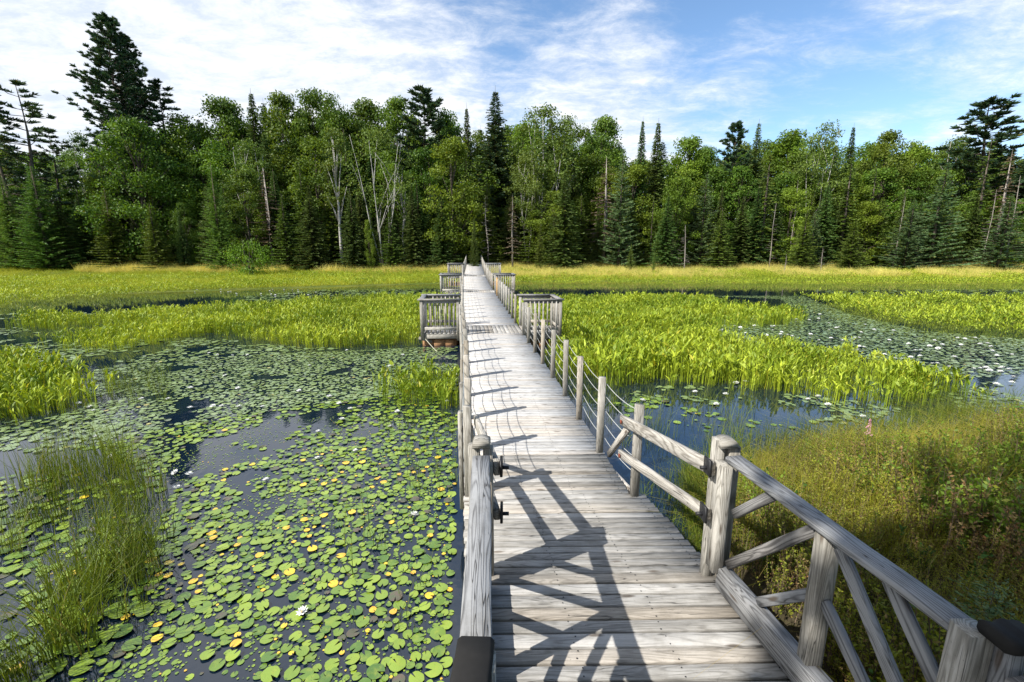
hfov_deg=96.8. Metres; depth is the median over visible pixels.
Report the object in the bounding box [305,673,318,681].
lily pad
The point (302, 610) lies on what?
water lily
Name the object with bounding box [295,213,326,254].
spruce tree
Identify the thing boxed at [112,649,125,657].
lily pad
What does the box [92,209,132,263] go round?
fir tree
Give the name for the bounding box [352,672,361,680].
lily pad
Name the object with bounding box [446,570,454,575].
lily pad
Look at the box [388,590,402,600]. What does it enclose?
lily pad
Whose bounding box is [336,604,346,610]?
lily pad
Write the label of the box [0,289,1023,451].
distant lily pads
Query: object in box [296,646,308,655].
lily pad
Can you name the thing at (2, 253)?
spruce tree
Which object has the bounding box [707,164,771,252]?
maple tree
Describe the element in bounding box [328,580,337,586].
lily pad
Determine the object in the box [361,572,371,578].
lily pad
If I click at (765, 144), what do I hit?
maple tree
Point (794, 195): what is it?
broadleaf tree
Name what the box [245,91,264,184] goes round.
spruce tree
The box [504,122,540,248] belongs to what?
broadleaf tree
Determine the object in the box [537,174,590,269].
spruce tree
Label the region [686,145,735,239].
maple tree
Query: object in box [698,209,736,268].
fir tree
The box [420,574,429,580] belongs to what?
lily pad
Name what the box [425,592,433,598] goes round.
lily pad
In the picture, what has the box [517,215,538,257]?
broadleaf tree
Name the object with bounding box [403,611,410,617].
lily pad
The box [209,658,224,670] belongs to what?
lily pad
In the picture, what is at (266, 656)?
lily pad
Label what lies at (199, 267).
straw grass
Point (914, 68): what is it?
sky
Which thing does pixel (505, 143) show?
maple tree
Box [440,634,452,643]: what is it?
lily pad
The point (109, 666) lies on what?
lily pad
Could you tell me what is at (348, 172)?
spruce tree
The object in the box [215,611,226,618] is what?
lily pad
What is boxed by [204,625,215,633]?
lily pad
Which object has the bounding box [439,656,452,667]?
lily pad
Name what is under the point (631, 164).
broadleaf tree
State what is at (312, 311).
pickerelweed
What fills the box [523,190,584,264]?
maple tree
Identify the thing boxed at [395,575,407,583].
lily pad
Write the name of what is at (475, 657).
timber railing
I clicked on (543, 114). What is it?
birch tree
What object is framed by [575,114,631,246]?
maple tree
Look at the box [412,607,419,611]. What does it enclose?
lily pad
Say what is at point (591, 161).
maple tree
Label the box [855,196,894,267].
fir tree
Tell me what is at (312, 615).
lily pad
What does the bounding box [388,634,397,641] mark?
lily pad
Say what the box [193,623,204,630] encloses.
lily pad
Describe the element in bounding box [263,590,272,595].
lily pad
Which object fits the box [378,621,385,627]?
lily pad
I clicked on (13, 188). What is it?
maple tree
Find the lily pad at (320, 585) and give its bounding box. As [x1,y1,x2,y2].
[316,582,326,589]
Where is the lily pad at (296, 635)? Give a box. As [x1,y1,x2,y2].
[289,631,301,640]
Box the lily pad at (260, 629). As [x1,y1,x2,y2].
[252,625,266,634]
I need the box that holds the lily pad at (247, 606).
[237,602,251,611]
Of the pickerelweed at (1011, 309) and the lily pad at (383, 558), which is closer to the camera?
the lily pad at (383, 558)
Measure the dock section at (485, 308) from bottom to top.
1.175 m
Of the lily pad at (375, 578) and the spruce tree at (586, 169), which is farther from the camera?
the spruce tree at (586, 169)
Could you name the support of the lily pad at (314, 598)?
on the pond water
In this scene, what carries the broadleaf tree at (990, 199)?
on the ground at (784, 621)
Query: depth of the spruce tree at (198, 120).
58.39 m
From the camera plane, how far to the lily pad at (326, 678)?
3.12 m
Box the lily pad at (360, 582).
[355,579,363,584]
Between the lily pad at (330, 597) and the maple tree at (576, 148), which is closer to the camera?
the lily pad at (330, 597)
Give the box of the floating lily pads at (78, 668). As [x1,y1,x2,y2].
[0,393,829,681]
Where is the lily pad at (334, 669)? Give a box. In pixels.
[331,667,338,672]
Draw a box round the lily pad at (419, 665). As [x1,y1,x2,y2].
[415,663,421,668]
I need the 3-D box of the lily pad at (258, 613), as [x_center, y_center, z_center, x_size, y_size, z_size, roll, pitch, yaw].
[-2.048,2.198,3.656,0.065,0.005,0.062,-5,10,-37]
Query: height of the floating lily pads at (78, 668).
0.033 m
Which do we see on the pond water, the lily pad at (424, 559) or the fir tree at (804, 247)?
the lily pad at (424, 559)
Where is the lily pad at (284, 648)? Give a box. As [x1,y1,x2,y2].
[281,643,291,652]
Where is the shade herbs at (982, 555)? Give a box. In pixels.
[759,524,1023,591]
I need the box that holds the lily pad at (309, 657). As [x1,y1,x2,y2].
[305,652,316,661]
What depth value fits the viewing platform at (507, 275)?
26.06 m
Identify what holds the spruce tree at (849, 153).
on the ground at (784, 621)
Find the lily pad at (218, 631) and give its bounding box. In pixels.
[211,626,227,635]
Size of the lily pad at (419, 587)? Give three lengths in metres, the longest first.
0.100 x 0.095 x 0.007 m
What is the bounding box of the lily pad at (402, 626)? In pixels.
[394,623,406,631]
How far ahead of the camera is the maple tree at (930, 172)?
53.75 m
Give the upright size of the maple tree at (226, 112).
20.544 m
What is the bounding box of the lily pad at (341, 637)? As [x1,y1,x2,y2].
[337,634,345,640]
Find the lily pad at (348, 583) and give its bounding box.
[344,579,355,587]
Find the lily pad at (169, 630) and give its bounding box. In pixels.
[164,625,175,633]
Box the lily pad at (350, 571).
[348,568,357,573]
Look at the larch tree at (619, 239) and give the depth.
48.13 m
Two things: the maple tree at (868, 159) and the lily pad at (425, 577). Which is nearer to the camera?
the lily pad at (425, 577)
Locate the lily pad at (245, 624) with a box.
[240,618,253,628]
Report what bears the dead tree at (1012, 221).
on the ground at (784, 621)
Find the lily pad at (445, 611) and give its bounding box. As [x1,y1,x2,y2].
[441,609,448,615]
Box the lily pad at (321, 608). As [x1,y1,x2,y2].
[316,603,329,612]
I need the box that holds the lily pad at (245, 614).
[237,610,251,619]
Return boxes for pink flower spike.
[864,419,871,442]
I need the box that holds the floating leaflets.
[2,415,456,681]
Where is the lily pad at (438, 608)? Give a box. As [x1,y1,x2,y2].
[435,606,442,611]
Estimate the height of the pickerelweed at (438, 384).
0.809 m
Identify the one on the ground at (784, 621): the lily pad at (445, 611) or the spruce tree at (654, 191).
the spruce tree at (654, 191)
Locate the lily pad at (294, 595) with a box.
[288,590,302,599]
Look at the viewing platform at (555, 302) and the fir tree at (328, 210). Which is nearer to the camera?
the viewing platform at (555, 302)
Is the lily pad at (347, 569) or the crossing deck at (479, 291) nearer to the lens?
the lily pad at (347, 569)
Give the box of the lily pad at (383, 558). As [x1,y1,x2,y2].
[377,555,388,561]
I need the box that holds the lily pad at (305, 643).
[302,640,311,645]
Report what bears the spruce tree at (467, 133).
on the ground at (784, 621)
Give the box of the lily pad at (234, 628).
[224,624,238,633]
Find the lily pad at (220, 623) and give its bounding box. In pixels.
[215,620,223,626]
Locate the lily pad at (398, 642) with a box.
[393,638,404,648]
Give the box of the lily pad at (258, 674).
[253,671,261,679]
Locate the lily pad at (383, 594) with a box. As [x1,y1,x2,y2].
[376,589,387,599]
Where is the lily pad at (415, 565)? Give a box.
[412,562,421,568]
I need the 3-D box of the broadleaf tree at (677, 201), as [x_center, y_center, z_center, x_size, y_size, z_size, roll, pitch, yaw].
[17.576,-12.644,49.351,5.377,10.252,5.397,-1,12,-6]
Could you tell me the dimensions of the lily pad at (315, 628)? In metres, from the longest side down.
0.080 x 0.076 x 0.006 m
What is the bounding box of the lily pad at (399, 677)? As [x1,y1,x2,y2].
[392,674,404,681]
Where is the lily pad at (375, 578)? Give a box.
[368,575,380,582]
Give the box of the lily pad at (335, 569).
[331,566,339,572]
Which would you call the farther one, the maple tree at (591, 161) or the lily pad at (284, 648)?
the maple tree at (591, 161)
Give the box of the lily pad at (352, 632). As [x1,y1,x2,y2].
[346,628,358,636]
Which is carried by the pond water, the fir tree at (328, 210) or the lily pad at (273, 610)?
the lily pad at (273, 610)
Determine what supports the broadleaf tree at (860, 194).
on the ground at (784, 621)
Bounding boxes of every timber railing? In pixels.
[450,414,508,681]
[607,415,1023,681]
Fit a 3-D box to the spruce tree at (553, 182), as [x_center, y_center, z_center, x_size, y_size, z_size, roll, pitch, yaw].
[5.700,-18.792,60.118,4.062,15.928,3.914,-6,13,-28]
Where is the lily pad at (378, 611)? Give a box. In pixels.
[375,607,386,615]
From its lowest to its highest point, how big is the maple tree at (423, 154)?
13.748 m
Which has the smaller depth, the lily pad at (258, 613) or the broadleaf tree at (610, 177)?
the lily pad at (258, 613)
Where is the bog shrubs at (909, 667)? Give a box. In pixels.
[703,403,1023,681]
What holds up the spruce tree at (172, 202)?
on the ground at (784, 621)
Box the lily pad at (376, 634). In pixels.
[372,629,383,638]
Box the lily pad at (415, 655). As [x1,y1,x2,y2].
[410,651,420,661]
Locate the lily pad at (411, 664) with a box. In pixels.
[406,661,414,668]
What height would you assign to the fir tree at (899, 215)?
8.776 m
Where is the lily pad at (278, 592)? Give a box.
[274,588,286,595]
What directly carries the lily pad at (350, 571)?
on the pond water
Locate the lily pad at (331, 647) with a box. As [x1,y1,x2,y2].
[324,639,341,653]
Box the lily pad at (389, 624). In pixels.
[384,622,391,626]
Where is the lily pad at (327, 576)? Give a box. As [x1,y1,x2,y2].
[321,573,333,581]
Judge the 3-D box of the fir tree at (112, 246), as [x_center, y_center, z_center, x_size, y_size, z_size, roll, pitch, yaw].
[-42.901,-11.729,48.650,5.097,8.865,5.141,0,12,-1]
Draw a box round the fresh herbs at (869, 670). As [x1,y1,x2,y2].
[747,406,1019,681]
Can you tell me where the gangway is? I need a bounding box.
[458,383,700,574]
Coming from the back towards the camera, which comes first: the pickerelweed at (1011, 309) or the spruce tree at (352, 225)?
the spruce tree at (352, 225)
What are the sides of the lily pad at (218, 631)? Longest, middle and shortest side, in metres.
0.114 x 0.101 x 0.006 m
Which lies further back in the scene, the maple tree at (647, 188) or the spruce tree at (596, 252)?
the maple tree at (647, 188)
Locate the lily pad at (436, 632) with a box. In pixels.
[430,626,445,639]
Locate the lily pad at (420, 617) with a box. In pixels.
[414,615,422,620]
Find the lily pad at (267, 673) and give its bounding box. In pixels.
[261,666,279,681]
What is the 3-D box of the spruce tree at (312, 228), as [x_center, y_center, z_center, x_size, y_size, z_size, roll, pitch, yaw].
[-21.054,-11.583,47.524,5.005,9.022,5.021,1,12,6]
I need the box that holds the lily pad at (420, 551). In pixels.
[413,548,423,554]
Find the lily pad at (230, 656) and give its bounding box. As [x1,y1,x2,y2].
[225,649,240,660]
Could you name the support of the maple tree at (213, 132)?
on the ground at (784, 621)
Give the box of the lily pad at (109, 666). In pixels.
[103,660,120,672]
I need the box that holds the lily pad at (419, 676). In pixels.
[409,671,423,681]
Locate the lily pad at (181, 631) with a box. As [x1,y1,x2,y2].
[175,624,193,637]
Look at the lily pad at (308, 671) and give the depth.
3.16 m
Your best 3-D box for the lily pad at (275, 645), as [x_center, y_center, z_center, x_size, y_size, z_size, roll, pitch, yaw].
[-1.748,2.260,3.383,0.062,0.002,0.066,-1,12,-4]
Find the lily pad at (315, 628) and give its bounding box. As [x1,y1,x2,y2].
[309,625,319,631]
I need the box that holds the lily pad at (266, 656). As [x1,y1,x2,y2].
[260,651,275,661]
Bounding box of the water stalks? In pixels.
[94,307,1023,632]
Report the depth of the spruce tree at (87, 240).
49.26 m
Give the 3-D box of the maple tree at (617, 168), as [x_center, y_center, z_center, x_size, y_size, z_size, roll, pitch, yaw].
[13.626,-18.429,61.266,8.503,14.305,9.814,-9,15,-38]
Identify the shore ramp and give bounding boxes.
[465,253,482,267]
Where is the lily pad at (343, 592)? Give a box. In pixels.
[339,589,348,595]
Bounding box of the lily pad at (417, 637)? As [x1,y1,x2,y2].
[412,633,424,642]
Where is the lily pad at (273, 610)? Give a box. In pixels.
[267,606,279,614]
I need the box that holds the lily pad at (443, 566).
[437,563,446,569]
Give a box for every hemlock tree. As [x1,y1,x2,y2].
[258,103,267,133]
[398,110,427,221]
[455,92,526,255]
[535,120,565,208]
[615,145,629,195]
[650,142,678,191]
[978,154,1023,250]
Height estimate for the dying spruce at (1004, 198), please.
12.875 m
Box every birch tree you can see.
[49,130,111,241]
[219,138,276,242]
[315,127,352,265]
[338,126,418,266]
[389,163,413,260]
[499,102,586,254]
[502,150,548,262]
[779,119,852,234]
[921,134,1000,255]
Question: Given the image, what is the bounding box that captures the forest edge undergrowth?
[27,251,1023,265]
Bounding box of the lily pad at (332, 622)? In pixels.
[325,615,341,627]
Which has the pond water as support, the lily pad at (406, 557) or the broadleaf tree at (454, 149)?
the lily pad at (406, 557)
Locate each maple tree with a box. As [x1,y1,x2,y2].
[0,147,41,194]
[0,156,56,198]
[0,174,35,232]
[0,180,54,243]
[36,159,89,235]
[38,189,100,252]
[77,151,118,226]
[115,171,172,248]
[146,111,228,230]
[162,123,204,215]
[162,153,237,252]
[167,202,202,262]
[177,94,256,218]
[183,137,258,237]
[186,126,234,154]
[211,170,275,259]
[225,129,267,166]
[227,195,263,255]
[244,122,310,208]
[246,89,323,223]
[258,143,315,240]
[258,190,315,248]
[272,135,357,254]
[282,87,344,254]
[289,106,378,241]
[310,90,367,221]
[326,97,397,229]
[343,123,386,224]
[364,95,430,230]
[391,145,460,235]
[416,158,476,238]
[418,107,475,229]
[419,208,429,249]
[422,118,463,176]
[455,156,513,253]
[457,130,486,186]
[475,132,530,245]
[501,124,528,168]
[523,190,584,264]
[547,113,597,223]
[549,136,583,197]
[572,153,621,254]
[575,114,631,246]
[585,180,628,248]
[587,141,614,161]
[591,221,608,254]
[596,149,633,198]
[624,161,665,230]
[680,166,750,252]
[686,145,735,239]
[700,156,731,217]
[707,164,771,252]
[715,151,763,230]
[754,139,777,214]
[766,172,816,247]
[772,140,828,211]
[779,169,851,245]
[830,146,864,173]
[833,154,890,205]
[850,167,924,247]
[853,129,920,242]
[875,170,941,246]
[888,168,956,251]
[904,146,946,167]
[911,169,988,255]
[929,151,952,160]
[952,153,1023,230]
[976,148,1021,212]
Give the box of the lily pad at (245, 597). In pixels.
[237,594,250,602]
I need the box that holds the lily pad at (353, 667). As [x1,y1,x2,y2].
[349,665,356,670]
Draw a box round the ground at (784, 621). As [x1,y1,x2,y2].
[0,235,1023,681]
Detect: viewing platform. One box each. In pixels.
[417,294,460,345]
[439,273,461,298]
[447,263,462,283]
[486,263,501,283]
[493,273,515,296]
[517,294,563,345]
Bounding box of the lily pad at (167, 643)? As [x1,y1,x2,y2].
[161,637,176,648]
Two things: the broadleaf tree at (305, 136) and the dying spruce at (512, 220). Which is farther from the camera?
the broadleaf tree at (305, 136)
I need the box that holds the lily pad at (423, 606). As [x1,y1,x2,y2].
[419,601,430,610]
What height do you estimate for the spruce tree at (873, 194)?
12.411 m
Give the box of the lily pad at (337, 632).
[333,628,343,635]
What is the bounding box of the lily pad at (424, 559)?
[418,555,431,562]
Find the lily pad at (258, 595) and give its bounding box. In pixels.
[250,592,262,600]
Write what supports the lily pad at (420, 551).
on the pond water
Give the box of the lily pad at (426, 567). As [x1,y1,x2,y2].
[421,564,430,570]
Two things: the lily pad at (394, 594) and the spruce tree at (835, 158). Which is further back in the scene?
the spruce tree at (835, 158)
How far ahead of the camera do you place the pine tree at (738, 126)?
54.74 m
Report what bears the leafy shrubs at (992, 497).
on the ground at (784, 621)
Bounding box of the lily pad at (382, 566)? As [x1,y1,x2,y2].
[377,564,385,570]
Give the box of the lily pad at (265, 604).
[257,601,268,610]
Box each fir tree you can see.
[4,210,33,264]
[75,231,103,264]
[82,191,144,268]
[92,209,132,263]
[132,205,181,270]
[136,189,178,266]
[268,197,304,269]
[289,166,336,265]
[317,170,351,264]
[376,205,403,267]
[471,184,510,265]
[514,191,552,266]
[531,224,547,268]
[571,194,601,266]
[626,244,636,270]
[651,251,655,272]
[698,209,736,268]
[780,211,824,270]
[788,194,823,262]
[831,221,871,269]
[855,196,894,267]
[876,191,913,265]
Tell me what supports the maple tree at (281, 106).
on the ground at (784, 621)
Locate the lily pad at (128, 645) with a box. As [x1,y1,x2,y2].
[121,637,141,650]
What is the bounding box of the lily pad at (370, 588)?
[366,586,375,591]
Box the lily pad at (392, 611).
[389,608,396,613]
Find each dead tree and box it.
[481,203,493,262]
[679,231,686,268]
[769,208,775,266]
[789,184,798,252]
[890,197,905,266]
[975,190,996,264]
[1004,176,1021,265]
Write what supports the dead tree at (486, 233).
on the ground at (784, 621)
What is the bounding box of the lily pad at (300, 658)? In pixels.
[296,656,302,661]
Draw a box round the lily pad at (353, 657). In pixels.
[345,653,359,664]
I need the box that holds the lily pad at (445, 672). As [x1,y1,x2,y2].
[442,669,448,675]
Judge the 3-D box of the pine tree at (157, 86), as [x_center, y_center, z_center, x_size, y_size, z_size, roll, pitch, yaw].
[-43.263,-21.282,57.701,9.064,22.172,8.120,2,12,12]
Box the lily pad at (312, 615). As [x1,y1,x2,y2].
[307,612,316,619]
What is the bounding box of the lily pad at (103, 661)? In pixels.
[96,658,106,664]
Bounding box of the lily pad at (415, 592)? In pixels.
[409,590,417,596]
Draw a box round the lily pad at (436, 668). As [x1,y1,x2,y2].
[424,662,442,677]
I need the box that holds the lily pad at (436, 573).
[433,570,442,576]
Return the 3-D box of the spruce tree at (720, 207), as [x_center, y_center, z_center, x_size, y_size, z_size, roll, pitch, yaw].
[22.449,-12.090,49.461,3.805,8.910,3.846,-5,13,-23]
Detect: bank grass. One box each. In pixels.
[579,380,1023,678]
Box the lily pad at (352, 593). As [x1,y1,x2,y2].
[348,591,355,596]
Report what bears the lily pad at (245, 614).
on the pond water
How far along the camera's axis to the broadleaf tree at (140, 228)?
53.19 m
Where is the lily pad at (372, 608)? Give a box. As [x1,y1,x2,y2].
[369,606,376,611]
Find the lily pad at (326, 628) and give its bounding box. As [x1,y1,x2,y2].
[320,625,330,632]
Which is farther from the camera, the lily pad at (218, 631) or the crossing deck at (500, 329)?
the crossing deck at (500, 329)
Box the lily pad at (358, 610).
[349,606,362,614]
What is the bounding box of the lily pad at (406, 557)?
[401,554,410,560]
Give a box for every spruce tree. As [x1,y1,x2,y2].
[0,236,9,265]
[26,159,31,221]
[30,214,53,262]
[36,199,96,270]
[59,196,108,267]
[109,179,143,258]
[128,218,145,262]
[159,154,202,254]
[175,213,194,268]
[190,119,207,234]
[191,186,231,266]
[197,210,210,254]
[212,183,251,262]
[217,119,232,171]
[233,138,258,258]
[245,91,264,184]
[255,131,296,257]
[259,169,299,263]
[259,200,275,259]
[288,188,338,270]
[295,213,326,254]
[321,132,371,263]
[324,196,346,257]
[332,189,375,270]
[345,194,370,252]
[347,185,376,265]
[362,150,383,247]
[364,211,382,268]
[373,201,386,260]
[374,178,404,264]
[396,183,434,264]
[398,188,432,271]
[416,191,452,267]
[423,196,461,267]
[451,150,482,255]
[454,195,479,262]
[457,103,476,191]
[468,219,480,265]
[481,228,492,261]
[491,151,528,257]
[495,196,524,264]
[521,149,555,254]
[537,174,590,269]
[544,216,552,253]
[547,147,562,239]
[562,163,592,258]
[571,129,603,254]
[588,206,603,264]
[606,196,616,256]
[607,196,648,266]
[629,122,649,252]
[635,123,667,250]
[641,196,687,268]
[642,199,658,262]
[643,171,665,255]
[657,207,690,266]
[677,195,705,265]
[697,187,734,266]
[725,198,761,265]
[728,119,769,251]
[736,186,771,265]
[739,151,781,264]
[740,163,778,258]
[754,196,791,266]
[797,185,843,265]
[819,156,862,263]
[822,191,859,265]
[828,145,840,192]
[835,127,858,249]
[849,158,881,265]
[896,197,928,265]
[920,205,947,264]
[946,207,960,262]
[947,198,984,265]
[953,136,998,249]
[981,183,1000,250]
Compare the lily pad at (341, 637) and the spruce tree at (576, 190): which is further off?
the spruce tree at (576, 190)
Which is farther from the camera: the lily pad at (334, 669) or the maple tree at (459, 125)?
the maple tree at (459, 125)
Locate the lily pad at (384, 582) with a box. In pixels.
[377,579,388,585]
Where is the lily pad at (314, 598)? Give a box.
[308,594,321,603]
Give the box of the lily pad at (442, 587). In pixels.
[436,583,447,591]
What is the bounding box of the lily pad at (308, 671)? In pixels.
[299,668,313,679]
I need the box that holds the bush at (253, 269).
[222,234,280,274]
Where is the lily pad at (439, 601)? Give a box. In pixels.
[433,596,445,604]
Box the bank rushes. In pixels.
[646,390,1021,574]
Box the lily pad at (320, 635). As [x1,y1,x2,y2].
[315,633,323,639]
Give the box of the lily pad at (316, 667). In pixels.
[313,663,321,671]
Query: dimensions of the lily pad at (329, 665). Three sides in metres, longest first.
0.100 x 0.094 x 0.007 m
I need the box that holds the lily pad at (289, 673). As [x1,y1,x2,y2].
[284,665,299,679]
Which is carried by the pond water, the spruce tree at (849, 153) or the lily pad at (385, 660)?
the lily pad at (385, 660)
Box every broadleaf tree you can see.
[19,150,53,198]
[48,150,88,232]
[64,171,135,246]
[67,113,206,262]
[137,220,166,254]
[283,111,329,251]
[362,219,376,268]
[365,126,404,209]
[365,149,424,250]
[419,134,489,262]
[494,209,521,257]
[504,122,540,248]
[513,120,553,246]
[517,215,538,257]
[588,167,635,254]
[613,164,659,255]
[625,159,649,195]
[648,175,701,263]
[661,134,725,234]
[664,160,715,250]
[725,141,762,218]
[743,149,786,233]
[761,128,827,244]
[762,186,819,265]
[791,171,862,251]
[809,145,842,188]
[819,172,877,262]
[834,201,887,263]
[852,140,893,192]
[885,140,941,253]
[941,173,1008,254]
[972,193,1023,265]
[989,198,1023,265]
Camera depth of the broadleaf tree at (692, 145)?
55.44 m
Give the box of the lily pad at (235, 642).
[230,639,241,646]
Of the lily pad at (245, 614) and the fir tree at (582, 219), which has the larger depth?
the fir tree at (582, 219)
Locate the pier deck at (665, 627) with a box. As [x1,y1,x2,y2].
[492,573,790,681]
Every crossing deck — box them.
[464,290,494,291]
[466,325,521,332]
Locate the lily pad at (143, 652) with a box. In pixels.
[140,648,150,655]
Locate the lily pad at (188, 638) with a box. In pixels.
[183,634,194,642]
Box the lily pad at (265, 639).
[260,634,273,643]
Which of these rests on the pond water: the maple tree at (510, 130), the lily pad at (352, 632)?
the lily pad at (352, 632)
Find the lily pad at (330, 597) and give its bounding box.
[325,595,332,600]
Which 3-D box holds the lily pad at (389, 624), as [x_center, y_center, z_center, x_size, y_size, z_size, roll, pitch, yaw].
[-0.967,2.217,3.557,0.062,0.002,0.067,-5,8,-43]
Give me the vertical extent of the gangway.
1.182 m
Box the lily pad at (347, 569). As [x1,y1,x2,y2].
[340,565,350,572]
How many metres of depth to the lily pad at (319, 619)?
3.59 m
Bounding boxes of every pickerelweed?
[0,265,1023,304]
[0,290,460,352]
[0,342,120,425]
[370,352,459,407]
[507,290,997,409]
[794,287,1023,332]
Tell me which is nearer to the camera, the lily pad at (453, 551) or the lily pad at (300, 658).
the lily pad at (300, 658)
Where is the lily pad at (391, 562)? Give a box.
[387,559,398,565]
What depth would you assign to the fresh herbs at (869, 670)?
4.55 m
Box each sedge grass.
[0,387,186,554]
[0,471,188,681]
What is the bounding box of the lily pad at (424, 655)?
[421,651,430,659]
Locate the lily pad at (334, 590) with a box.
[331,586,342,593]
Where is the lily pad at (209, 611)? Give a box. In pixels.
[203,608,212,614]
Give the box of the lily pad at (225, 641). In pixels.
[220,637,231,644]
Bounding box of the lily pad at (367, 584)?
[363,582,371,587]
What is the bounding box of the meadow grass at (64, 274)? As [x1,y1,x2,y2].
[0,262,1023,293]
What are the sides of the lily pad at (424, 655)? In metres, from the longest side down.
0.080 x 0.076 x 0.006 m
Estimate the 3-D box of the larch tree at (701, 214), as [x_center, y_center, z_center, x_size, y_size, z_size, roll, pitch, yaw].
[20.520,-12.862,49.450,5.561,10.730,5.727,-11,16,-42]
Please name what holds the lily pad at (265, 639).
on the pond water
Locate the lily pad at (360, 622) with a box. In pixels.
[356,615,369,626]
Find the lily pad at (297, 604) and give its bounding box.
[293,601,303,607]
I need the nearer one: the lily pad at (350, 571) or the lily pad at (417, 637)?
the lily pad at (417, 637)
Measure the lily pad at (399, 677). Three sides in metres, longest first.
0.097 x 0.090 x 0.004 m
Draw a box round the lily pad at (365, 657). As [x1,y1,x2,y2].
[359,650,371,661]
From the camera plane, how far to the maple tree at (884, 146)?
54.61 m
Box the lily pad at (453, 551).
[448,548,456,553]
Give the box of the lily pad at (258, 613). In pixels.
[253,611,261,616]
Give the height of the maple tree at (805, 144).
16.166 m
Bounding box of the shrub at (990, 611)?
[910,571,1023,639]
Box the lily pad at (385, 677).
[382,674,388,680]
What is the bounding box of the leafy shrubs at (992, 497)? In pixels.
[698,395,1023,581]
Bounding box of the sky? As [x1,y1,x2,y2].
[0,0,1023,212]
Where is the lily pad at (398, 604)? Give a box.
[393,600,405,609]
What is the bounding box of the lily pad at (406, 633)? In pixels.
[403,630,411,638]
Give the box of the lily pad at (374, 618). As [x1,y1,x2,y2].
[370,616,377,621]
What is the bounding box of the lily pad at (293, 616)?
[288,610,305,620]
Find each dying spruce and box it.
[247,170,287,263]
[505,194,523,266]
[585,156,625,265]
[974,150,1023,265]
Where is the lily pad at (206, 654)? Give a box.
[200,649,214,659]
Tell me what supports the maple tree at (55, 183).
on the ground at (784, 621)
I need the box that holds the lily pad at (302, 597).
[299,593,308,599]
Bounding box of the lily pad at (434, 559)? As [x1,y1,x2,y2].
[432,557,439,562]
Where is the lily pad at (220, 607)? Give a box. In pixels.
[214,605,222,610]
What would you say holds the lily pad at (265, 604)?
on the pond water
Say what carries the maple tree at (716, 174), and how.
on the ground at (784, 621)
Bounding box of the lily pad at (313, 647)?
[309,643,320,650]
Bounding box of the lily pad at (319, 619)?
[312,616,322,623]
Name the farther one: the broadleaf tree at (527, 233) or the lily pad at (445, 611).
the broadleaf tree at (527, 233)
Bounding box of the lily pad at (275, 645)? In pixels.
[272,641,281,648]
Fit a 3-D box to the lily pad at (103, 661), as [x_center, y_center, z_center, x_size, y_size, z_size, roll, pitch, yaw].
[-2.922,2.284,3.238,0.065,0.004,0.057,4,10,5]
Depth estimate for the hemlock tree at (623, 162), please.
64.60 m
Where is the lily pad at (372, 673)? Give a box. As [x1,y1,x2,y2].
[366,663,384,679]
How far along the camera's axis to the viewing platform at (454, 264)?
37.66 m
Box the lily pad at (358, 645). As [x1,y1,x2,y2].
[350,641,362,651]
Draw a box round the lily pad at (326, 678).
[318,671,331,681]
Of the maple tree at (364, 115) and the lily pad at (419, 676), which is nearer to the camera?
the lily pad at (419, 676)
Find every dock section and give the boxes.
[459,302,568,395]
[459,345,605,455]
[461,276,517,325]
[462,265,493,290]
[463,259,485,274]
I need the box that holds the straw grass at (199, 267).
[72,257,1023,278]
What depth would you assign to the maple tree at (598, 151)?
65.41 m
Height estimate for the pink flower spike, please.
0.793 m
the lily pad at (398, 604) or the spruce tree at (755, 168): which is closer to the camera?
the lily pad at (398, 604)
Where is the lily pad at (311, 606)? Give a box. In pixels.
[308,603,315,609]
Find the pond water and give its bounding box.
[0,281,1023,681]
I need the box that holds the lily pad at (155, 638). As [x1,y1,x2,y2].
[151,634,162,641]
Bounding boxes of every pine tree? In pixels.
[0,78,88,250]
[0,95,38,230]
[29,130,92,221]
[51,11,170,253]
[99,34,167,212]
[135,78,204,205]
[384,83,448,205]
[710,120,757,219]
[933,92,1023,253]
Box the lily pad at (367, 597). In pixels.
[358,592,373,602]
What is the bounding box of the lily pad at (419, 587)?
[414,583,425,589]
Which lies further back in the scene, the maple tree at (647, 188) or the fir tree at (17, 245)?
the maple tree at (647, 188)
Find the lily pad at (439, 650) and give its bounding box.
[432,645,444,656]
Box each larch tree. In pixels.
[0,177,40,268]
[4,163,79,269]
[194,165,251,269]
[397,199,410,260]
[595,149,641,265]
[680,172,726,265]
[794,212,833,266]
[873,200,941,271]
[889,162,995,268]
[961,196,1023,270]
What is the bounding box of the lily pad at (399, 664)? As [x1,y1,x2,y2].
[389,655,405,671]
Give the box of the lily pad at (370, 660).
[366,655,379,665]
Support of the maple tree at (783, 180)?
on the ground at (784, 621)
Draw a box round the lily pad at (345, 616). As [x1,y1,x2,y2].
[341,613,351,620]
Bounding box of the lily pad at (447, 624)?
[440,620,451,628]
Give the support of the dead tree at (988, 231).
on the ground at (784, 621)
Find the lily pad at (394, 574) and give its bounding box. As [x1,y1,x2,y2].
[391,570,401,576]
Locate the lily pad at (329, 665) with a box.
[325,658,339,670]
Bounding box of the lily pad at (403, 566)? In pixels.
[398,564,407,571]
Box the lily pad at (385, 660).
[381,657,390,666]
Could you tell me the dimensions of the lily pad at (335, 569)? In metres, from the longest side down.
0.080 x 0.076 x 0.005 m
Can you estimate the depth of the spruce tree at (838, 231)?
49.55 m

